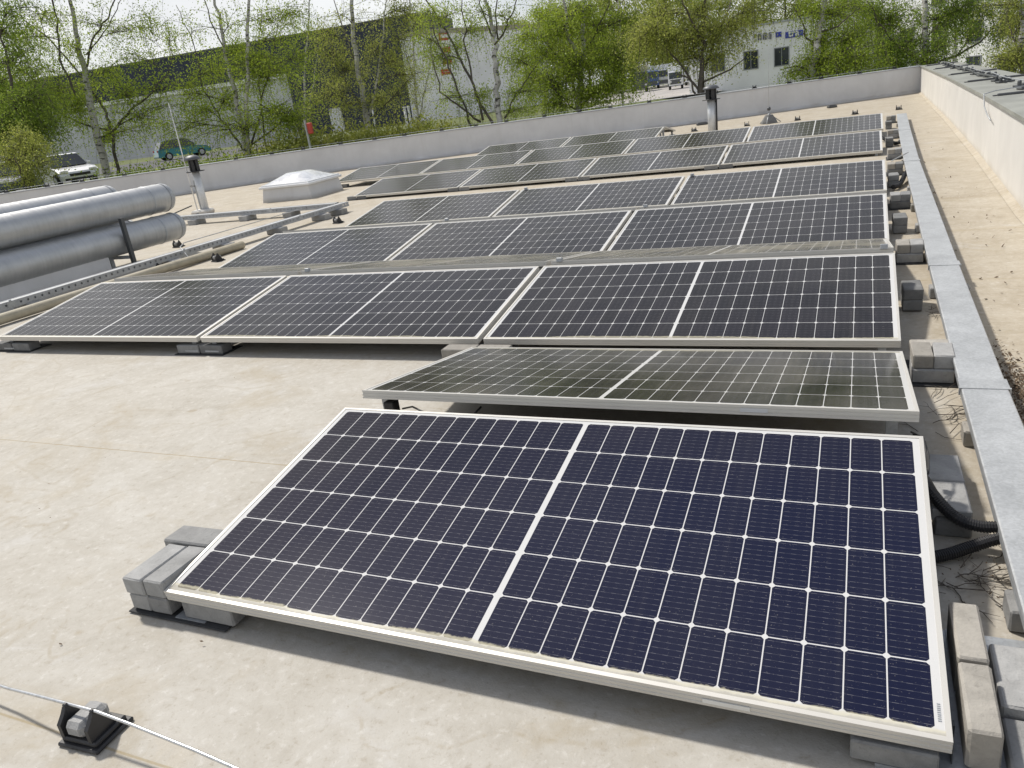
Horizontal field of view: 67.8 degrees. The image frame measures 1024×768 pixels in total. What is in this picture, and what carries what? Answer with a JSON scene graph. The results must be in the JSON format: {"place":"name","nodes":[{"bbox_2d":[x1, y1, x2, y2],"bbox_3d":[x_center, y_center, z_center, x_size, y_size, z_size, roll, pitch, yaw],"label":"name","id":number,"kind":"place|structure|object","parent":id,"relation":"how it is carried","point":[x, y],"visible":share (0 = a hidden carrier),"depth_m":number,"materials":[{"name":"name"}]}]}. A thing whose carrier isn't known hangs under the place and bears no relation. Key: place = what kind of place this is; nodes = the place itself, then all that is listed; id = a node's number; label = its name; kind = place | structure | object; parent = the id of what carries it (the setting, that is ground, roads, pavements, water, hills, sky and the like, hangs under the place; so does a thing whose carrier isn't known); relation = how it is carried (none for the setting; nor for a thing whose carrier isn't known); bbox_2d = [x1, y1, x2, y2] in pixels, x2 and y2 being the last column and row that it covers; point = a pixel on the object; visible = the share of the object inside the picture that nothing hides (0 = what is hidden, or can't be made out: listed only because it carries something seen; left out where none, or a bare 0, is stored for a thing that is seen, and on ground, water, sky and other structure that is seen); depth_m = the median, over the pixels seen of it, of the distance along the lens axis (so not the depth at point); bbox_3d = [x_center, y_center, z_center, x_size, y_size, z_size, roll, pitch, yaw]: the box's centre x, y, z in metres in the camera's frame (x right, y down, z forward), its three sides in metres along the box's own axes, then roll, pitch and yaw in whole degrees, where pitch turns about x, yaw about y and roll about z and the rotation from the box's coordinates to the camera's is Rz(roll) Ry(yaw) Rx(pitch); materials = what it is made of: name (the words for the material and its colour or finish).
{"place":"outdoors","nodes":[
{"label":"outdoors","id":0,"kind":"place"},
{"bbox_2d":[53,83,691,185],"bbox_3d":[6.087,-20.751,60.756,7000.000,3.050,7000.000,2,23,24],"label":"ground","id":1,"kind":"structure","parent":0,"point":[493,118],"depth_m":65.93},
{"bbox_2d":[0,118,76,191],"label":"shrub","id":2,"kind":"object","parent":1,"relation":"on","point":[29,165],"visible":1,"depth_m":21.91,"materials":[{"name":"green plant"}]},
{"bbox_2d":[0,0,101,188],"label":"birch tree","id":3,"kind":"object","parent":1,"relation":"on","point":[33,115],"visible":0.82,"depth_m":23.94,"materials":[{"name":"green plant"}]},
{"bbox_2d":[34,152,100,186],"bbox_3d":[-21.765,-10.374,36.962,4.325,1.487,2.060,12,28,42],"label":"parked car","id":4,"kind":"object","parent":1,"relation":"on","point":[83,166],"visible":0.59,"depth_m":36.00,"materials":[{"name":"white"}]},
{"bbox_2d":[0,0,209,177],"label":"birch tree","id":5,"kind":"object","parent":1,"relation":"on","point":[90,97],"visible":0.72,"depth_m":26.96,"materials":[{"name":"green plant"}]},
{"bbox_2d":[2,144,270,192],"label":"car park","id":6,"kind":"structure","parent":1,"relation":"on","point":[167,161],"depth_m":59.17,"materials":[{"name":"asphalt"}]},
{"bbox_2d":[153,138,210,160],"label":"parked car","id":7,"kind":"object","parent":6,"relation":"on","point":[157,153],"visible":0.66,"depth_m":63.05,"materials":[{"name":"teal"}]},
{"bbox_2d":[74,143,289,182],"bbox_3d":[-11.581,-7.582,27.283,9.035,1.492,4.733,-9,21,-3],"label":"hedge","id":8,"kind":"object","parent":1,"relation":"on","point":[158,163],"visible":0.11,"depth_m":27.11,"materials":[{"name":"green plant"}]},
{"bbox_2d":[1,12,452,163],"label":"hall","id":9,"kind":"structure","parent":1,"relation":"on","point":[134,155],"depth_m":110.89,"materials":[{"name":"metal"}]},
{"bbox_2d":[144,0,339,161],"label":"birch tree","id":10,"kind":"object","parent":1,"relation":"on","point":[260,64],"visible":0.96,"depth_m":26.70,"materials":[{"name":"green plant"}]},
{"bbox_2d":[269,0,326,146],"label":"birch tree","id":11,"kind":"object","parent":1,"relation":"on","point":[306,45],"visible":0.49,"depth_m":37.86,"materials":[{"name":"green plant"}]},
{"bbox_2d":[220,104,484,158],"bbox_3d":[-5.541,-8.373,26.712,9.803,2.071,5.027,-11,21,-8],"label":"hedge","id":12,"kind":"object","parent":1,"relation":"on","point":[328,139],"visible":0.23,"depth_m":26.02,"materials":[{"name":"green plant"}]},
{"bbox_2d":[291,0,459,135],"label":"birch tree","id":13,"kind":"object","parent":1,"relation":"on","point":[375,99],"visible":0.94,"depth_m":28.81,"materials":[{"name":"green plant"}]},
{"bbox_2d":[392,0,455,121],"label":"birch tree","id":14,"kind":"object","parent":1,"relation":"on","point":[414,94],"visible":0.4,"depth_m":37.95,"materials":[{"name":"green plant"}]},
{"bbox_2d":[400,24,551,121],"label":"office block","id":15,"kind":"structure","parent":1,"relation":"on","point":[484,65],"depth_m":105.72,"materials":[{"name":"white paint"}]},
{"bbox_2d":[392,0,560,128],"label":"birch tree","id":16,"kind":"object","parent":1,"relation":"on","point":[437,18],"visible":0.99,"depth_m":25.88,"materials":[{"name":"green plant"}]},
{"bbox_2d":[490,0,675,117],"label":"birch tree","id":17,"kind":"object","parent":1,"relation":"on","point":[610,83],"visible":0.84,"depth_m":28.44,"materials":[{"name":"green plant"}]},
{"bbox_2d":[589,0,649,83],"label":"broadleaf tree","id":18,"kind":"object","parent":1,"relation":"on","point":[607,3],"visible":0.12,"depth_m":121.22,"materials":[{"name":"green plant"}]},
{"bbox_2d":[609,0,790,95],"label":"birch tree","id":19,"kind":"object","parent":1,"relation":"on","point":[653,32],"visible":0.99,"depth_m":23.92,"materials":[{"name":"green plant"}]},
{"bbox_2d":[728,0,796,25],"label":"broadleaf tree","id":20,"kind":"object","parent":1,"relation":"on","point":[771,5],"visible":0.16,"depth_m":122.37,"materials":[{"name":"green plant"}]},
{"bbox_2d":[689,12,875,95],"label":"office building","id":21,"kind":"structure","parent":1,"relation":"on","point":[778,53],"depth_m":62.24,"materials":[{"name":"paint"}]},
{"bbox_2d":[772,0,907,83],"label":"birch tree","id":22,"kind":"object","parent":1,"relation":"on","point":[816,62],"visible":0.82,"depth_m":22.84,"materials":[{"name":"green plant"}]},
{"bbox_2d":[833,0,1023,72],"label":"birch tree","id":23,"kind":"object","parent":1,"relation":"on","point":[903,47],"visible":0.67,"depth_m":24.87,"materials":[{"name":"green plant"}]},
{"bbox_2d":[873,0,1023,72],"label":"office building","id":24,"kind":"structure","parent":1,"relation":"on","point":[980,56],"depth_m":54.13,"materials":[{"name":"white glass"}]},
{"bbox_2d":[963,0,1023,73],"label":"birch tree","id":25,"kind":"object","parent":1,"relation":"on","point":[1015,53],"visible":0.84,"depth_m":21.92,"materials":[{"name":"green plant"}]},
{"bbox_2d":[0,0,861,87],"label":"sky","id":26,"kind":"structure","parent":0,"point":[170,5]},
{"bbox_2d":[0,93,1023,767],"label":"roof","id":27,"kind":"structure","parent":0,"point":[134,455],"depth_m":2.80,"materials":[{"name":"concrete"}]},
{"bbox_2d":[0,343,50,352],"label":"rubber mat","id":28,"kind":"object","parent":27,"relation":"on","point":[43,345],"visible":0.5,"depth_m":6.02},
{"bbox_2d":[12,341,40,350],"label":"concrete paver","id":29,"kind":"object","parent":28,"relation":"on","point":[24,345],"visible":0.82,"depth_m":5.96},
{"bbox_2d":[0,276,286,351],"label":"solar panel","id":30,"kind":"object","parent":29,"relation":"on","point":[193,311],"visible":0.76,"depth_m":5.90,"materials":[{"name":"black glass"}]},
{"bbox_2d":[0,257,111,301],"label":"duct plinth","id":31,"kind":"structure","parent":27,"relation":"on","point":[11,291],"depth_m":8.40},
{"bbox_2d":[0,220,132,252],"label":"ventilation duct","id":32,"kind":"object","parent":31,"relation":"on","point":[55,238],"visible":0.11,"depth_m":8.92,"materials":[{"name":"metal"}]},
{"bbox_2d":[0,185,117,213],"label":"ventilation duct","id":33,"kind":"object","parent":32,"relation":"on","point":[47,200],"visible":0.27,"depth_m":8.95,"materials":[{"name":"metal"}]},
{"bbox_2d":[0,212,185,286],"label":"ventilation duct","id":34,"kind":"object","parent":31,"relation":"on","point":[29,262],"visible":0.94,"depth_m":8.68,"materials":[{"name":"metal"}]},
{"bbox_2d":[0,183,175,249],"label":"ventilation duct","id":35,"kind":"object","parent":34,"relation":"on","point":[28,226],"visible":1,"depth_m":8.77,"materials":[{"name":"metal"}]},
{"bbox_2d":[57,701,133,754],"bbox_3d":[-1.062,0.842,1.920,0.135,0.099,0.120,0,22,21],"label":"wire holder","id":36,"kind":"object","parent":27,"relation":"on","point":[90,731],"visible":0.96,"depth_m":1.90,"materials":[{"name":"black plastic"}]},
{"bbox_2d":[0,684,238,767],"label":"conductor wire","id":37,"kind":"object","parent":36,"relation":"on","point":[178,743],"visible":1,"depth_m":1.82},
{"bbox_2d":[0,241,244,324],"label":"pipe","id":38,"kind":"object","parent":27,"relation":"on","point":[26,311],"visible":0.88,"depth_m":8.22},
{"bbox_2d":[109,218,139,269],"bbox_3d":[-4.710,-1.674,9.159,0.395,0.620,0.165,2,23,24],"label":"duct stand","id":39,"kind":"object","parent":27,"relation":"on","point":[131,255],"visible":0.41,"depth_m":9.12,"materials":[{"name":"metal"}]},
{"bbox_2d":[129,606,231,631],"bbox_3d":[-0.993,0.690,2.418,0.405,0.006,0.200,2,23,24],"label":"rubber mat","id":40,"kind":"object","parent":27,"relation":"on","point":[213,626],"visible":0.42,"depth_m":2.34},
{"bbox_2d":[130,593,152,610],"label":"concrete paver","id":41,"kind":"object","parent":40,"relation":"on","point":[141,601],"visible":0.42,"depth_m":2.39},
{"bbox_2d":[122,544,186,594],"bbox_3d":[-1.140,0.594,2.452,0.082,0.060,0.199,2,23,24],"label":"concrete paver","id":42,"kind":"object","parent":41,"relation":"on","point":[133,579],"visible":0.72,"depth_m":2.40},
{"bbox_2d":[149,596,181,614],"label":"concrete paver","id":43,"kind":"object","parent":40,"relation":"on","point":[164,605],"visible":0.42,"depth_m":2.36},
{"bbox_2d":[143,546,204,597],"bbox_3d":[-1.062,0.595,2.422,0.082,0.060,0.200,2,23,24],"label":"concrete paver","id":44,"kind":"object","parent":43,"relation":"on","point":[159,581],"visible":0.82,"depth_m":2.37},
{"bbox_2d":[164,525,222,547],"bbox_3d":[-1.062,0.535,2.578,0.199,0.062,0.099,1,22,22],"label":"concrete paver","id":45,"kind":"object","parent":44,"relation":"on","point":[187,536],"visible":0.5,"depth_m":2.56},
{"bbox_2d":[181,602,245,625],"bbox_3d":[-0.896,0.673,2.327,0.199,0.062,0.099,2,23,24],"label":"concrete paver","id":46,"kind":"object","parent":40,"relation":"on","point":[213,615],"visible":0.48,"depth_m":2.28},
{"bbox_2d":[184,155,214,214],"bbox_3d":[-6.025,-3.809,14.589,0.407,1.108,0.340,-5,21,8],"label":"roof vent","id":47,"kind":"object","parent":27,"relation":"on","point":[193,163],"visible":0.94,"depth_m":14.54,"materials":[{"name":"white metal"}]},
{"bbox_2d":[174,345,241,355],"bbox_3d":[-2.100,-0.233,5.273,0.440,0.004,0.200,2,23,24],"label":"rubber mat","id":48,"kind":"object","parent":27,"relation":"on","point":[234,347],"visible":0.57,"depth_m":5.21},
{"bbox_2d":[199,342,231,353],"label":"concrete paver","id":49,"kind":"object","parent":48,"relation":"on","point":[222,347],"visible":0.82,"depth_m":5.15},
{"bbox_2d":[114,261,370,281],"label":"solar panel","id":50,"kind":"object","parent":27,"relation":"on","point":[261,271],"visible":0.54,"depth_m":6.76,"materials":[{"name":"black glass"}]},
{"bbox_2d":[181,202,338,219],"bbox_3d":[-4.557,-2.891,12.844,3.850,0.083,0.150,1,22,23],"label":"cable tray","id":51,"kind":"object","parent":27,"relation":"on","point":[253,211],"visible":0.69,"depth_m":12.66,"materials":[{"name":"metal"}]},
{"bbox_2d":[259,169,342,202],"bbox_3d":[-4.327,-4.120,15.643,1.200,0.510,1.250,0,22,20],"label":"skylight","id":52,"kind":"object","parent":27,"relation":"on","point":[302,184],"visible":1,"depth_m":15.25,"materials":[{"name":"white plastic"}]},
{"bbox_2d":[311,213,330,220],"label":"concrete paver","id":53,"kind":"object","parent":27,"relation":"on","point":[325,216],"visible":0.86,"depth_m":11.43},
{"bbox_2d":[0,202,348,311],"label":"cable tray","id":54,"kind":"object","parent":53,"relation":"on","point":[57,289],"visible":1,"depth_m":8.80,"materials":[{"name":"metal"}]},
{"bbox_2d":[218,223,432,267],"bbox_3d":[-1.968,-1.396,8.006,2.094,0.269,1.030,2,23,24],"label":"solar panel","id":55,"kind":"object","parent":27,"relation":"on","point":[383,243],"visible":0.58,"depth_m":7.95,"materials":[{"name":"black glass"}]},
{"bbox_2d":[283,221,441,232],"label":"solar panel","id":56,"kind":"object","parent":27,"relation":"on","point":[412,223],"visible":0.28,"depth_m":8.46,"materials":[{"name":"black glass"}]},
{"bbox_2d":[200,266,539,351],"bbox_3d":[-0.957,-0.504,5.143,2.094,0.269,1.030,2,23,24],"label":"solar panel","id":57,"kind":"object","parent":27,"relation":"on","point":[460,306],"visible":0.84,"depth_m":5.02,"materials":[{"name":"black glass"}]},
{"bbox_2d":[339,159,440,182],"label":"solar panel","id":58,"kind":"object","parent":27,"relation":"on","point":[387,171],"visible":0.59,"depth_m":16.30,"materials":[{"name":"black glass"}]},
{"bbox_2d":[353,169,481,197],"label":"solar panel","id":59,"kind":"object","parent":27,"relation":"on","point":[417,183],"visible":0.79,"depth_m":13.48,"materials":[{"name":"black glass"}]},
{"bbox_2d":[345,190,519,226],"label":"solar panel","id":60,"kind":"object","parent":27,"relation":"on","point":[464,206],"visible":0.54,"depth_m":9.88,"materials":[{"name":"black glass"}]},
{"bbox_2d":[301,251,592,274],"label":"solar panel","id":61,"kind":"object","parent":27,"relation":"on","point":[541,261],"visible":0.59,"depth_m":5.87,"materials":[{"name":"black glass"}]},
{"bbox_2d":[0,65,921,203],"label":"parapet wall","id":62,"kind":"structure","parent":27,"relation":"on","point":[666,113],"depth_m":21.31,"materials":[{"name":"concrete"}]},
{"bbox_2d":[421,150,532,174],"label":"solar panel","id":63,"kind":"object","parent":27,"relation":"on","point":[506,159],"visible":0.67,"depth_m":15.44,"materials":[{"name":"black glass"}]},
{"bbox_2d":[390,210,631,259],"bbox_3d":[-0.022,-1.335,7.136,2.094,0.269,1.030,2,23,24],"label":"solar panel","id":64,"kind":"object","parent":27,"relation":"on","point":[585,232],"visible":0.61,"depth_m":7.08,"materials":[{"name":"black glass"}]},
{"bbox_2d":[476,137,571,155],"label":"solar panel","id":65,"kind":"object","parent":27,"relation":"on","point":[530,145],"visible":0.56,"depth_m":17.52,"materials":[{"name":"black glass"}]},
{"bbox_2d":[459,158,596,187],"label":"solar panel","id":66,"kind":"object","parent":27,"relation":"on","point":[530,173],"visible":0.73,"depth_m":12.61,"materials":[{"name":"black glass"}]},
{"bbox_2d":[442,207,638,222],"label":"solar panel","id":67,"kind":"object","parent":27,"relation":"on","point":[560,213],"visible":0.4,"depth_m":7.58,"materials":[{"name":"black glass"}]},
{"bbox_2d":[164,407,954,767],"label":"solar panel","id":68,"kind":"object","parent":27,"relation":"on","point":[788,575],"visible":0.98,"depth_m":2.11,"materials":[{"name":"blue glass"}]},
{"bbox_2d":[927,476,997,532],"bbox_3d":[1.285,0.335,2.265,0.125,0.096,0.462,-16,22,-21],"label":"corrugated hose","id":69,"kind":"object","parent":68,"relation":"attached to","point":[942,505],"visible":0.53,"depth_m":2.18,"materials":[{"name":"black plastic"}]},
{"bbox_2d":[516,139,635,165],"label":"solar panel","id":70,"kind":"object","parent":27,"relation":"on","point":[585,151],"visible":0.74,"depth_m":14.57,"materials":[{"name":"black glass"}]},
{"bbox_2d":[492,176,684,216],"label":"solar panel","id":71,"kind":"object","parent":27,"relation":"on","point":[616,195],"visible":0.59,"depth_m":9.01,"materials":[{"name":"black glass"}]},
{"bbox_2d":[562,127,663,146],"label":"solar panel","id":72,"kind":"object","parent":27,"relation":"on","point":[617,136],"visible":0.53,"depth_m":16.64,"materials":[{"name":"black glass"}]},
{"bbox_2d":[362,347,919,434],"bbox_3d":[0.533,-0.008,3.284,2.094,0.269,1.031,2,23,24],"label":"solar panel","id":73,"kind":"object","parent":27,"relation":"on","point":[859,385],"visible":0.85,"depth_m":3.07,"materials":[{"name":"black glass"}]},
{"bbox_2d":[581,145,728,177],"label":"solar panel","id":74,"kind":"object","parent":27,"relation":"on","point":[676,160],"visible":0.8,"depth_m":11.74,"materials":[{"name":"black glass"}]},
{"bbox_2d":[624,127,750,154],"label":"solar panel","id":75,"kind":"object","parent":27,"relation":"on","point":[729,137],"visible":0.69,"depth_m":13.71,"materials":[{"name":"black glass"}]},
{"bbox_2d":[483,253,900,350],"bbox_3d":[0.989,-0.444,4.274,2.094,0.269,1.030,2,23,24],"label":"solar panel","id":76,"kind":"object","parent":27,"relation":"on","point":[849,300],"visible":0.84,"depth_m":4.14,"materials":[{"name":"black glass"}]},
{"bbox_2d":[702,85,719,130],"bbox_3d":[4.315,-5.912,16.467,0.380,1.048,0.380,2,23,24],"label":"roof vent","id":77,"kind":"object","parent":27,"relation":"on","point":[711,94],"visible":0.96,"depth_m":16.37,"materials":[{"name":"silver metal"}]},
{"bbox_2d":[551,238,893,265],"bbox_3d":[1.435,-0.883,5.241,2.094,0.291,1.037,2,23,24],"label":"solar panel","id":78,"kind":"object","parent":27,"relation":"on","point":[847,247],"visible":0.75,"depth_m":4.99,"materials":[{"name":"black glass"}]},
{"bbox_2d":[607,193,888,250],"bbox_3d":[1.924,-1.275,6.267,2.094,0.269,1.030,2,23,24],"label":"solar panel","id":79,"kind":"object","parent":27,"relation":"on","point":[853,217],"visible":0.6,"depth_m":6.21,"materials":[{"name":"black glass"}]},
{"bbox_2d":[639,190,885,208],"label":"solar panel","id":80,"kind":"object","parent":27,"relation":"on","point":[645,206],"visible":0.36,"depth_m":6.73,"materials":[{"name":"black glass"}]},
{"bbox_2d":[671,159,886,204],"bbox_3d":[2.857,-2.131,8.196,2.094,0.291,1.037,2,23,24],"label":"solar panel","id":81,"kind":"object","parent":27,"relation":"on","point":[850,177],"visible":0.75,"depth_m":8.14,"materials":[{"name":"black glass"}]},
{"bbox_2d":[721,130,882,165],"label":"solar panel","id":82,"kind":"object","parent":27,"relation":"on","point":[851,144],"visible":0.88,"depth_m":10.87,"materials":[{"name":"black glass"}]},
{"bbox_2d":[746,113,882,142],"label":"solar panel","id":83,"kind":"object","parent":27,"relation":"on","point":[831,126],"visible":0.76,"depth_m":12.84,"materials":[{"name":"black glass"}]},
{"bbox_2d":[850,734,939,767],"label":"concrete paver","id":84,"kind":"object","parent":27,"relation":"on","point":[885,752],"visible":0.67,"depth_m":1.53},
{"bbox_2d":[900,295,922,310],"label":"concrete paver","id":85,"kind":"object","parent":27,"relation":"on","point":[911,305],"visible":0.7,"depth_m":4.13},
{"bbox_2d":[900,280,923,299],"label":"concrete paver","id":86,"kind":"object","parent":85,"relation":"on","point":[911,289],"visible":1,"depth_m":4.12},
{"bbox_2d":[905,360,957,387],"bbox_3d":[1.839,-0.048,3.347,0.190,0.005,0.320,2,23,24],"label":"rubber mat","id":87,"kind":"object","parent":27,"relation":"on","point":[942,385],"visible":0.07,"depth_m":3.23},
{"bbox_2d":[910,363,954,382],"bbox_3d":[1.803,-0.049,3.268,0.159,0.062,0.099,2,23,24],"label":"concrete paver","id":88,"kind":"object","parent":87,"relation":"on","point":[921,375],"visible":0.82,"depth_m":3.23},
{"bbox_2d":[910,342,933,368],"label":"concrete paver","id":89,"kind":"object","parent":88,"relation":"on","point":[921,355],"visible":1,"depth_m":3.24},
{"bbox_2d":[932,342,955,368],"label":"concrete paver","id":90,"kind":"object","parent":88,"relation":"on","point":[944,354],"visible":0.86,"depth_m":3.21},
{"bbox_2d":[932,516,971,537],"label":"concrete paver","id":91,"kind":"object","parent":27,"relation":"on","point":[943,526],"visible":0.3,"depth_m":2.23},
{"bbox_2d":[929,481,972,519],"bbox_3d":[1.320,0.354,2.305,0.106,0.041,0.181,2,22,24],"label":"concrete paver","id":92,"kind":"object","parent":91,"relation":"on","point":[955,495],"visible":0.6,"depth_m":2.28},
{"bbox_2d":[910,629,1023,767],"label":"ballast tray","id":93,"kind":"object","parent":27,"relation":"on","point":[957,761],"visible":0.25,"depth_m":1.64,"materials":[{"name":"metal"}]},
{"bbox_2d":[946,602,989,689],"bbox_3d":[1.034,0.598,1.732,0.061,0.100,0.199,2,23,24],"label":"concrete paver","id":94,"kind":"object","parent":93,"relation":"on","point":[966,638],"visible":0.78,"depth_m":1.71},
{"bbox_2d":[955,662,1003,767],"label":"concrete paver","id":95,"kind":"object","parent":93,"relation":"on","point":[981,729],"visible":1,"depth_m":1.50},
{"bbox_2d":[988,644,1023,721],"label":"concrete paver","id":96,"kind":"object","parent":93,"relation":"on","point":[1006,664],"visible":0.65,"depth_m":1.62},
{"bbox_2d":[1002,718,1023,767],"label":"concrete paver","id":97,"kind":"object","parent":93,"relation":"on","point":[1013,744],"visible":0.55,"depth_m":1.50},
{"bbox_2d":[934,532,999,562],"bbox_3d":[1.247,0.444,2.120,0.363,0.097,0.060,-5,21,7],"label":"corrugated hose","id":98,"kind":"object","parent":27,"relation":"on","point":[965,548],"visible":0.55,"depth_m":2.12,"materials":[{"name":"black plastic"}]},
{"bbox_2d":[918,61,1023,224],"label":"parapet wall","id":99,"kind":"structure","parent":27,"relation":"on","point":[954,100],"depth_m":8.78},
{"bbox_2d":[936,545,1012,622],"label":"dry twigs","id":100,"kind":"object","parent":27,"relation":"on","point":[980,582],"visible":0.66,"depth_m":2.03,"materials":[{"name":"brown plant"}]},
{"bbox_2d":[993,339,1023,422],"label":"leaf litter","id":101,"kind":"object","parent":27,"relation":"on","point":[1016,387],"visible":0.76,"depth_m":3.17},
{"bbox_2d":[1002,589,1023,632],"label":"concrete paver","id":102,"kind":"object","parent":27,"relation":"on","point":[1012,615],"visible":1,"depth_m":1.85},
{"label":"concrete paver","id":103,"kind":"object","parent":27,"relation":"on","visible":0},
{"bbox_2d":[928,454,964,483],"bbox_3d":[1.391,0.285,2.460,0.105,0.041,0.181,2,23,24],"label":"concrete paver","id":104,"kind":"object","parent":103,"relation":"on","point":[946,468],"visible":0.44,"depth_m":2.44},
{"bbox_2d":[563,82,719,108],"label":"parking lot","id":105,"kind":"structure","parent":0,"point":[662,91],"depth_m":81.58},
{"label":"concrete paver","id":106,"kind":"object","parent":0,"visible":0},
{"bbox_2d":[897,113,1023,628],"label":"cable tray","id":107,"kind":"object","parent":106,"relation":"on","point":[995,425],"visible":1,"depth_m":2.89,"materials":[{"name":"metal"}]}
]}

